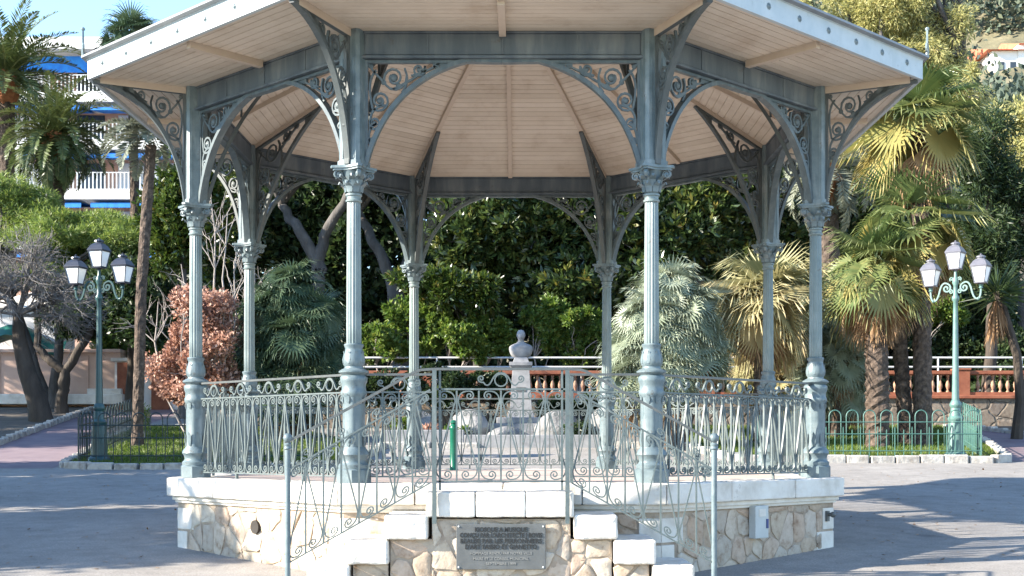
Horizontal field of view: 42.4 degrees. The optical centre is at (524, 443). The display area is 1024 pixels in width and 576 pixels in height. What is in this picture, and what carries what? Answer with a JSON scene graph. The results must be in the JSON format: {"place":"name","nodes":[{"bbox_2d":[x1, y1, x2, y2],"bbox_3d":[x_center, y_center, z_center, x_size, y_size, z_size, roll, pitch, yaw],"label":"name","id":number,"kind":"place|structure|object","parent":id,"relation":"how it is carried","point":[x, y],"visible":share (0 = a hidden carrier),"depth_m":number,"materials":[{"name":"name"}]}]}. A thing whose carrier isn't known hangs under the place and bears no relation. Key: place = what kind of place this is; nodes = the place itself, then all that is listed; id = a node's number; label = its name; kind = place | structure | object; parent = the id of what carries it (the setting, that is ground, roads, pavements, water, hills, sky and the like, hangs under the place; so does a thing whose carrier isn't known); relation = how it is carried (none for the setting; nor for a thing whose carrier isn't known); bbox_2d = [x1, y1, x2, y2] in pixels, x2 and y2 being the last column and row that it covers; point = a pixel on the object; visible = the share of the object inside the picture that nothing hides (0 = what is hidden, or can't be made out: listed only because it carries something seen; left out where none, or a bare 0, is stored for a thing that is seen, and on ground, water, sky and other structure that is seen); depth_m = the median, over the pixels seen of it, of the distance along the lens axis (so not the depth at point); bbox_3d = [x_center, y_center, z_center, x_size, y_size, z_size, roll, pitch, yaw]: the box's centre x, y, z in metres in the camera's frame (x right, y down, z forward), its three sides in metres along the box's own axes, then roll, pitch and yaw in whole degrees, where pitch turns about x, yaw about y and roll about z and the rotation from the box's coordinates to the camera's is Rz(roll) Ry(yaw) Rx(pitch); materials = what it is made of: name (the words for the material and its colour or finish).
{"place":"outdoors","nodes":[
{"label":"outdoors","id":0,"kind":"place"},
{"bbox_2d":[0,406,83,437],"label":"garden soil","id":1,"kind":"structure","parent":0,"point":[13,419],"depth_m":40.61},
{"bbox_2d":[0,220,113,421],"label":"bare tree","id":2,"kind":"object","parent":1,"relation":"on","point":[38,407],"visible":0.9,"depth_m":39.30,"materials":[{"name":"grey plant"}]},
{"bbox_2d":[0,170,149,408],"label":"mimosa tree","id":3,"kind":"object","parent":1,"relation":"on","point":[77,233],"visible":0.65,"depth_m":44.70,"materials":[{"name":"green plant"}]},
{"bbox_2d":[33,231,151,413],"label":"umbrella tree","id":4,"kind":"object","parent":1,"relation":"on","point":[61,406],"visible":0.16,"depth_m":42.90,"materials":[{"name":"brown plant"}]},
{"bbox_2d":[0,409,176,467],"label":"path","id":5,"kind":"structure","parent":0,"point":[52,446],"depth_m":32.59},
{"bbox_2d":[71,424,339,464],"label":"lawn","id":6,"kind":"structure","parent":0,"point":[183,447],"depth_m":30.79,"materials":[{"name":"green plant"}]},
{"bbox_2d":[63,238,134,461],"bbox_3d":[-8.937,-1.830,27.700,1.468,4.979,0.455,0,0,14],"label":"street lamp","id":7,"kind":"object","parent":6,"relation":"on","point":[99,253],"visible":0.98,"depth_m":27.64,"materials":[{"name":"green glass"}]},
{"bbox_2d":[91,101,182,446],"bbox_3d":[-8.930,-3.942,31.497,2.769,8.641,2.816,0,0,0],"label":"date palm","id":8,"kind":"object","parent":6,"relation":"on","point":[127,125],"visible":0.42,"depth_m":31.39,"materials":[{"name":"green plant"}]},
{"bbox_2d":[143,402,152,436],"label":"plant","id":9,"kind":"object","parent":6,"relation":"on","point":[146,414],"visible":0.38,"depth_m":33.57,"materials":[{"name":"green plant"}]},
{"bbox_2d":[144,282,243,413],"bbox_3d":[-8.282,-1.979,33.202,2.789,4.206,1.879,0,0,0],"label":"copper bush","id":10,"kind":"object","parent":6,"relation":"on","point":[215,314],"visible":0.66,"depth_m":33.02,"materials":[{"name":"brown plant"}]},
{"bbox_2d":[115,191,273,431],"bbox_3d":[-8.556,-3.553,35.144,4.788,6.996,2.256,0,0,-13],"label":"bare sapling","id":11,"kind":"object","parent":6,"relation":"on","point":[154,340],"visible":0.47,"depth_m":35.20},
{"bbox_2d":[78,399,330,461],"bbox_3d":[-8.370,-0.315,29.166,7.958,1.615,3.987,0,0,43],"label":"hoop fence","id":12,"kind":"object","parent":6,"relation":"on","point":[124,422],"visible":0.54,"depth_m":27.25,"materials":[{"name":"metal"}]},
{"bbox_2d":[226,259,345,436],"bbox_3d":[-5.992,-2.388,33.846,3.616,4.916,2.786,0,0,0],"label":"fan palm bush","id":13,"kind":"object","parent":6,"relation":"on","point":[299,323],"visible":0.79,"depth_m":33.38,"materials":[{"name":"green plant"}]},
{"bbox_2d":[0,0,426,272],"label":"sky","id":14,"kind":"structure","parent":0,"point":[72,15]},
{"bbox_2d":[0,467,1022,571],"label":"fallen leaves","id":15,"kind":"object","parent":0,"point":[499,467],"visible":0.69,"depth_m":18.31,"materials":[{"name":"brown plant"}]},
{"bbox_2d":[0,390,1023,575],"bbox_3d":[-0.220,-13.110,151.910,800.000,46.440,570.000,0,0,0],"label":"ground","id":16,"kind":"structure","parent":0,"point":[126,516],"depth_m":17.58,"materials":[{"name":"concrete"}]},
{"bbox_2d":[0,292,74,355],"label":"kiosk","id":17,"kind":"object","parent":16,"relation":"on","point":[5,333],"visible":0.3,"depth_m":48.00,"materials":[{"name":"white stone"}]},
{"bbox_2d":[0,406,92,444],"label":"kerb","id":18,"kind":"structure","parent":16,"relation":"on","point":[16,435],"depth_m":37.43,"materials":[{"name":"stone"}]},
{"bbox_2d":[0,0,105,300],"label":"date palm","id":19,"kind":"object","parent":16,"relation":"on","point":[14,57],"visible":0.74,"depth_m":52.63,"materials":[{"name":"green plant"}]},
{"bbox_2d":[0,70,115,299],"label":"date palm","id":20,"kind":"object","parent":16,"relation":"on","point":[51,148],"visible":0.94,"depth_m":50.31,"materials":[{"name":"green plant"}]},
{"bbox_2d":[0,349,126,407],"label":"garden wall","id":21,"kind":"structure","parent":16,"relation":"on","point":[82,391],"depth_m":47.00,"materials":[{"name":"white stone"}]},
{"bbox_2d":[0,37,178,357],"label":"apartment building","id":22,"kind":"structure","parent":16,"relation":"on","point":[109,189],"depth_m":80.58,"materials":[{"name":"white paint"}]},
{"bbox_2d":[15,163,40,187],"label":"window","id":23,"kind":"structure","parent":22,"relation":"in","point":[17,163],"depth_m":82.92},
{"bbox_2d":[77,73,99,90],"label":"window","id":24,"kind":"structure","parent":22,"relation":"in","point":[77,73],"depth_m":82.92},
{"bbox_2d":[77,163,103,188],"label":"window","id":25,"kind":"structure","parent":22,"relation":"in","point":[93,170],"depth_m":82.92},
{"bbox_2d":[77,115,104,138],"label":"window","id":26,"kind":"structure","parent":22,"relation":"in","point":[98,117],"depth_m":82.92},
{"bbox_2d":[118,115,127,137],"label":"window","id":27,"kind":"structure","parent":22,"relation":"in","point":[124,116],"depth_m":82.92,"materials":[{"name":"grey glass"}]},
{"bbox_2d":[118,163,173,188],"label":"window","id":28,"kind":"structure","parent":22,"relation":"in","point":[126,167],"depth_m":82.92,"materials":[{"name":"grey glass"}]},
{"bbox_2d":[95,0,159,218],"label":"fan palm","id":29,"kind":"object","parent":16,"relation":"on","point":[125,24],"visible":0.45,"depth_m":53.61,"materials":[{"name":"green plant"}]},
{"bbox_2d":[89,324,165,357],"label":"laurel bush","id":30,"kind":"object","parent":16,"relation":"on","point":[108,342],"visible":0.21,"depth_m":47.33,"materials":[{"name":"green plant"}]},
{"bbox_2d":[79,249,181,411],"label":"evergreen tree","id":31,"kind":"object","parent":16,"relation":"on","point":[124,308],"visible":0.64,"depth_m":42.28,"materials":[{"name":"green plant"}]},
{"bbox_2d":[111,358,211,409],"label":"pillar wall","id":32,"kind":"structure","parent":16,"relation":"on","point":[153,399],"depth_m":46.29,"materials":[{"name":"concrete"}]},
{"bbox_2d":[130,160,234,418],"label":"magnolia tree","id":33,"kind":"object","parent":16,"relation":"on","point":[170,241],"visible":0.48,"depth_m":41.42,"materials":[{"name":"green plant"}]},
{"bbox_2d":[202,170,281,400],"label":"evergreen tree","id":34,"kind":"object","parent":16,"relation":"on","point":[267,235],"visible":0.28,"depth_m":46.57,"materials":[{"name":"green plant"}]},
{"bbox_2d":[59,424,477,469],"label":"kerb","id":35,"kind":"structure","parent":16,"relation":"on","point":[66,462],"depth_m":26.61,"materials":[{"name":"stone"}]},
{"bbox_2d":[364,366,399,428],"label":"bush","id":36,"kind":"object","parent":16,"relation":"on","point":[371,384],"visible":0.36,"depth_m":36.88,"materials":[{"name":"green plant"}]},
{"bbox_2d":[81,0,928,575],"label":"bandstand","id":37,"kind":"structure","parent":16,"relation":"on","point":[415,104],"depth_m":14.22,"materials":[{"name":"grey metal"}]},
{"bbox_2d":[450,420,455,469],"bbox_3d":[-1.052,0.028,19.600,0.124,0.745,0.124,0,0,0],"label":"green bollard","id":38,"kind":"object","parent":37,"relation":"on","point":[453,445],"visible":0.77,"depth_m":19.55,"materials":[{"name":"metal"}]},
{"bbox_2d":[386,430,638,447],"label":"bed wall","id":39,"kind":"structure","parent":16,"relation":"on","point":[526,443],"depth_m":32.04,"materials":[{"name":"stone"}]},
{"bbox_2d":[258,395,1014,427],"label":"retaining wall","id":40,"kind":"structure","parent":16,"relation":"on","point":[997,410],"depth_m":38.01,"materials":[{"name":"stone"}]},
{"bbox_2d":[329,371,600,394],"bbox_3d":[-2.145,-1.768,38.160,10.950,0.785,0.420,0,0,0],"label":"balustrade","id":41,"kind":"object","parent":40,"relation":"on","point":[545,374],"visible":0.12,"depth_m":38.06,"materials":[{"name":"ceramic"}]},
{"bbox_2d":[703,368,1023,394],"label":"balustrade","id":42,"kind":"object","parent":40,"relation":"on","point":[964,380],"visible":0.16,"depth_m":38.03,"materials":[{"name":"ceramic"}]},
{"bbox_2d":[614,424,1011,462],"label":"kerb","id":43,"kind":"structure","parent":16,"relation":"on","point":[1004,456],"depth_m":28.28,"materials":[{"name":"stone"}]},
{"bbox_2d":[958,257,1023,438],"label":"yucca","id":44,"kind":"object","parent":16,"relation":"on","point":[999,321],"visible":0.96,"depth_m":34.39,"materials":[{"name":"green plant"}]},
{"bbox_2d":[977,425,1023,434],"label":"kerb","id":45,"kind":"structure","parent":16,"relation":"on","point":[995,429],"depth_m":36.70,"materials":[{"name":"stone"}]},
{"bbox_2d":[341,0,1023,386],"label":"hills","id":46,"kind":"structure","parent":0,"point":[995,38],"depth_m":118.93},
{"bbox_2d":[736,0,1023,270],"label":"forest","id":47,"kind":"object","parent":46,"relation":"on","point":[1005,92],"visible":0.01,"depth_m":113.76,"materials":[{"name":"green plant"}]},
{"bbox_2d":[967,43,1023,72],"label":"hillside house","id":48,"kind":"structure","parent":46,"relation":"on","point":[1010,55],"depth_m":112.00,"materials":[{"name":"white paint"}]},
{"bbox_2d":[1010,62,1015,67],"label":"window","id":49,"kind":"structure","parent":48,"relation":"in","point":[1012,64],"depth_m":111.94,"materials":[{"name":"glass"}]},
{"bbox_2d":[689,423,999,455],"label":"lawn","id":50,"kind":"structure","parent":0,"point":[866,447],"depth_m":31.55,"materials":[{"name":"green plant"}]},
{"bbox_2d":[724,296,808,416],"bbox_3d":[6.834,-1.960,34.882,3.311,3.895,2.297,0,0,0],"label":"fan palm bush","id":51,"kind":"object","parent":50,"relation":"on","point":[747,383],"visible":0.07,"depth_m":34.64,"materials":[{"name":"green plant"}]},
{"bbox_2d":[699,239,841,443],"bbox_3d":[5.876,-2.407,32.232,4.059,5.424,4.020,0,0,0],"label":"fan palm","id":52,"kind":"object","parent":50,"relation":"on","point":[742,312],"visible":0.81,"depth_m":31.78,"materials":[{"name":"green plant"}]},
{"bbox_2d":[780,136,880,419],"bbox_3d":[8.360,-4.444,36.055,3.362,8.831,3.213,0,0,26],"label":"fan palm","id":53,"kind":"object","parent":50,"relation":"on","point":[842,202],"visible":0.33,"depth_m":35.71,"materials":[{"name":"green plant"}]},
{"bbox_2d":[781,281,891,437],"bbox_3d":[8.077,-2.279,34.162,2.970,4.649,2.503,0,0,0],"label":"fan palm bush","id":54,"kind":"object","parent":50,"relation":"on","point":[844,376],"visible":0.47,"depth_m":33.67,"materials":[{"name":"green plant"}]},
{"bbox_2d":[757,401,981,456],"bbox_3d":[8.762,-0.344,29.680,7.080,1.485,2.876,0,0,-36],"label":"hoop fence","id":55,"kind":"object","parent":50,"relation":"on","point":[973,428],"visible":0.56,"depth_m":28.79,"materials":[{"name":"metal"}]},
{"bbox_2d":[822,206,943,447],"bbox_3d":[8.351,-2.662,31.261,2.976,6.088,3.358,0,0,0],"label":"fan palm","id":56,"kind":"object","parent":50,"relation":"on","point":[877,312],"visible":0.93,"depth_m":31.13,"materials":[{"name":"green plant"}]},
{"bbox_2d":[835,59,1000,445],"bbox_3d":[9.448,-4.544,32.198,4.152,9.778,4.041,0,0,0],"label":"fan palm","id":57,"kind":"object","parent":50,"relation":"on","point":[886,134],"visible":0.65,"depth_m":31.75,"materials":[{"name":"green plant"}]},
{"bbox_2d":[848,157,999,444],"bbox_3d":[9.721,-3.315,32.113,3.834,7.259,3.747,0,0,0],"label":"fan palm","id":58,"kind":"object","parent":50,"relation":"on","point":[944,235],"visible":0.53,"depth_m":31.87,"materials":[{"name":"green plant"}]},
{"bbox_2d":[920,240,991,454],"bbox_3d":[9.513,-1.955,29.100,1.490,5.055,0.462,0,0,38],"label":"street lamp","id":59,"kind":"object","parent":50,"relation":"on","point":[955,255],"visible":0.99,"depth_m":29.03,"materials":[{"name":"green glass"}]},
{"bbox_2d":[968,429,1023,461],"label":"path","id":60,"kind":"structure","parent":0,"point":[1015,447],"depth_m":33.13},
{"bbox_2d":[997,426,1023,430],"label":"garden soil","id":61,"kind":"structure","parent":0,"point":[1009,427],"depth_m":37.31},
{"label":"garden soil","id":62,"kind":"structure","parent":0,"visible":0},
{"bbox_2d":[388,416,406,429],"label":"bedding plant","id":63,"kind":"object","parent":62,"relation":"on","point":[404,420],"visible":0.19,"depth_m":32.82,"materials":[{"name":"green plant"}]},
{"bbox_2d":[385,366,429,408],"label":"bush","id":64,"kind":"object","parent":62,"relation":"on","point":[422,380],"visible":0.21,"depth_m":37.01,"materials":[{"name":"green plant"}]},
{"bbox_2d":[404,411,438,427],"bbox_3d":[-2.700,-0.221,33.662,1.067,1.196,0.850,0,0,-4],"label":"boulder","id":65,"kind":"object","parent":62,"relation":"on","point":[425,419],"visible":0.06,"depth_m":33.46,"materials":[{"name":"grey stone"}]},
{"bbox_2d":[421,422,438,429],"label":"bedding plant","id":66,"kind":"object","parent":62,"relation":"on","point":[425,426],"visible":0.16,"depth_m":32.43,"materials":[{"name":"orange plant"}]},
{"bbox_2d":[420,361,468,425],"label":"bush","id":67,"kind":"object","parent":62,"relation":"on","point":[453,379],"visible":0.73,"depth_m":36.59,"materials":[{"name":"green plant"}]},
{"bbox_2d":[442,424,472,432],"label":"bedding plant","id":68,"kind":"object","parent":62,"relation":"on","point":[445,427],"visible":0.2,"depth_m":32.62,"materials":[{"name":"green plant"}]},
{"bbox_2d":[450,409,489,434],"bbox_3d":[-1.339,-0.258,33.241,1.158,1.218,1.324,0,0,-30],"label":"boulder","id":69,"kind":"object","parent":62,"relation":"on","point":[475,422],"visible":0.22,"depth_m":32.74,"materials":[{"name":"white stone"}]},
{"bbox_2d":[464,367,510,422],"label":"bush","id":70,"kind":"object","parent":62,"relation":"on","point":[488,377],"visible":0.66,"depth_m":36.77,"materials":[{"name":"green plant"}]},
{"bbox_2d":[488,426,524,434],"bbox_3d":[-0.437,-0.069,32.859,0.897,0.717,1.343,0,0,28],"label":"boulder","id":71,"kind":"object","parent":62,"relation":"on","point":[504,430],"visible":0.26,"depth_m":32.44,"materials":[{"name":"white stone"}]},
{"bbox_2d":[489,330,540,434],"bbox_3d":[-0.094,-1.517,34.600,2.425,2.916,1.843,0,0,0],"label":"bust monument","id":72,"kind":"object","parent":62,"relation":"on","point":[520,350],"visible":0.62,"depth_m":34.34,"materials":[{"name":"stone"}]},
{"bbox_2d":[534,395,564,416],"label":"bush","id":73,"kind":"object","parent":62,"relation":"on","point":[552,402],"visible":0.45,"depth_m":36.63,"materials":[{"name":"green plant"}]},
{"bbox_2d":[534,411,580,434],"bbox_3d":[0.881,-0.237,33.357,1.213,1.193,0.919,0,0,-32],"label":"boulder","id":74,"kind":"object","parent":62,"relation":"on","point":[556,421],"visible":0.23,"depth_m":33.07,"materials":[{"name":"white stone"}]},
{"bbox_2d":[563,417,596,434],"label":"bedding plant","id":75,"kind":"object","parent":62,"relation":"on","point":[575,428],"visible":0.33,"depth_m":32.70,"materials":[{"name":"green plant"}]},
{"bbox_2d":[564,390,598,421],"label":"bush","id":76,"kind":"object","parent":62,"relation":"on","point":[581,406],"visible":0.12,"depth_m":36.81,"materials":[{"name":"green plant"}]},
{"bbox_2d":[587,409,621,434],"bbox_3d":[2.056,-0.239,33.109,1.018,1.275,0.866,0,0,43],"label":"boulder","id":77,"kind":"object","parent":62,"relation":"on","point":[597,417],"visible":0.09,"depth_m":32.81,"materials":[{"name":"white stone"}]},
{"bbox_2d":[585,253,740,449],"bbox_3d":[3.338,-2.107,31.354,3.864,4.822,2.691,0,0,0],"label":"fan palm bush","id":78,"kind":"object","parent":62,"relation":"on","point":[692,342],"visible":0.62,"depth_m":30.92,"materials":[{"name":"green plant"}]},
{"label":"terrace ground","id":79,"kind":"structure","parent":0,"visible":0},
{"bbox_2d":[224,163,346,293],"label":"ficus tree","id":80,"kind":"object","parent":79,"relation":"on","point":[315,254],"visible":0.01,"depth_m":42.86,"materials":[{"name":"grey plant"}]},
{"bbox_2d":[259,175,435,326],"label":"evergreen tree","id":81,"kind":"object","parent":79,"relation":"on","point":[312,205],"visible":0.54,"depth_m":46.98,"materials":[{"name":"green plant"}]},
{"bbox_2d":[361,318,408,370],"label":"shrub","id":82,"kind":"object","parent":79,"relation":"on","point":[378,339],"visible":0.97,"depth_m":39.42,"materials":[{"name":"green plant"}]},
{"bbox_2d":[361,191,435,390],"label":"ficus tree","id":83,"kind":"object","parent":79,"relation":"on","point":[379,251],"depth_m":43.87,"materials":[{"name":"grey plant"}]},
{"bbox_2d":[380,294,444,365],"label":"shrub","id":84,"kind":"object","parent":79,"relation":"on","point":[397,315],"visible":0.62,"depth_m":39.84,"materials":[{"name":"green plant"}]},
{"bbox_2d":[381,261,505,384],"bbox_3d":[-2.413,-3.322,39.507,3.804,4.258,2.256,0,0,0],"label":"magnolia bush","id":85,"kind":"object","parent":79,"relation":"on","point":[440,288],"visible":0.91,"depth_m":38.89,"materials":[{"name":"green plant"}]},
{"bbox_2d":[425,310,498,370],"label":"shrub","id":86,"kind":"object","parent":79,"relation":"on","point":[462,337],"visible":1,"depth_m":39.31,"materials":[{"name":"green plant"}]},
{"bbox_2d":[420,198,550,385],"bbox_3d":[-1.140,-4.813,40.945,4.626,7.380,3.817,0,0,7],"label":"ficus tree","id":87,"kind":"object","parent":79,"relation":"on","point":[470,236],"visible":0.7,"depth_m":39.97,"materials":[{"name":"green plant"}]},
{"bbox_2d":[478,314,518,370],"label":"shrub","id":88,"kind":"object","parent":79,"relation":"on","point":[501,333],"visible":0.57,"depth_m":39.72,"materials":[{"name":"green plant"}]},
{"bbox_2d":[517,292,571,391],"bbox_3d":[0.688,-2.898,39.976,1.706,3.423,1.505,0,0,41],"label":"shrub","id":89,"kind":"object","parent":79,"relation":"on","point":[550,310],"visible":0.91,"depth_m":39.63,"materials":[{"name":"green plant"}]},
{"bbox_2d":[535,304,614,390],"bbox_3d":[1.573,-2.701,39.760,2.182,3.033,1.888,0,0,44],"label":"shrub","id":90,"kind":"object","parent":79,"relation":"on","point":[577,338],"visible":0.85,"depth_m":39.75,"materials":[{"name":"green plant"}]},
{"bbox_2d":[144,138,1021,395],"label":"hedge","id":91,"kind":"object","parent":79,"relation":"on","point":[507,314],"visible":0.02,"depth_m":50.06,"materials":[{"name":"green plant"}]},
{"bbox_2d":[497,192,671,390],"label":"ficus tree","id":92,"kind":"object","parent":79,"relation":"on","point":[560,262],"visible":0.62,"depth_m":40.21,"materials":[{"name":"green plant"}]},
{"bbox_2d":[363,357,1023,391],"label":"metal railing","id":93,"kind":"object","parent":79,"relation":"on","point":[937,366],"visible":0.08,"depth_m":39.44,"materials":[{"name":"metal"}]},
{"bbox_2d":[623,164,802,286],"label":"ficus tree","id":94,"kind":"object","parent":79,"relation":"on","point":[694,217],"visible":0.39,"depth_m":40.23,"materials":[{"name":"green plant"}]},
{"bbox_2d":[723,144,897,296],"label":"ficus tree","id":95,"kind":"object","parent":79,"relation":"on","point":[791,230],"visible":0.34,"depth_m":42.44,"materials":[{"name":"green plant"}]},
{"bbox_2d":[799,0,995,356],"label":"eucalyptus tree","id":96,"kind":"object","parent":79,"relation":"on","point":[893,20],"visible":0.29,"depth_m":51.56,"materials":[{"name":"green plant"}]},
{"bbox_2d":[910,294,971,338],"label":"shrub","id":97,"kind":"object","parent":79,"relation":"on","point":[944,316],"visible":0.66,"depth_m":41.38,"materials":[{"name":"green plant"}]},
{"bbox_2d":[907,278,1023,385],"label":"evergreen tree","id":98,"kind":"object","parent":79,"relation":"on","point":[971,337],"visible":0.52,"depth_m":41.90,"materials":[{"name":"green plant"}]},
{"bbox_2d":[939,98,1023,391],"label":"pine tree","id":99,"kind":"object","parent":79,"relation":"on","point":[997,182],"visible":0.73,"depth_m":39.53,"materials":[{"name":"green plant"}]},
{"bbox_2d":[971,94,1023,328],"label":"autumn tree","id":100,"kind":"object","parent":79,"relation":"on","point":[1019,149],"visible":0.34,"depth_m":43.66,"materials":[{"name":"dark green leaf"},{"name":"dark bark"}]}
]}

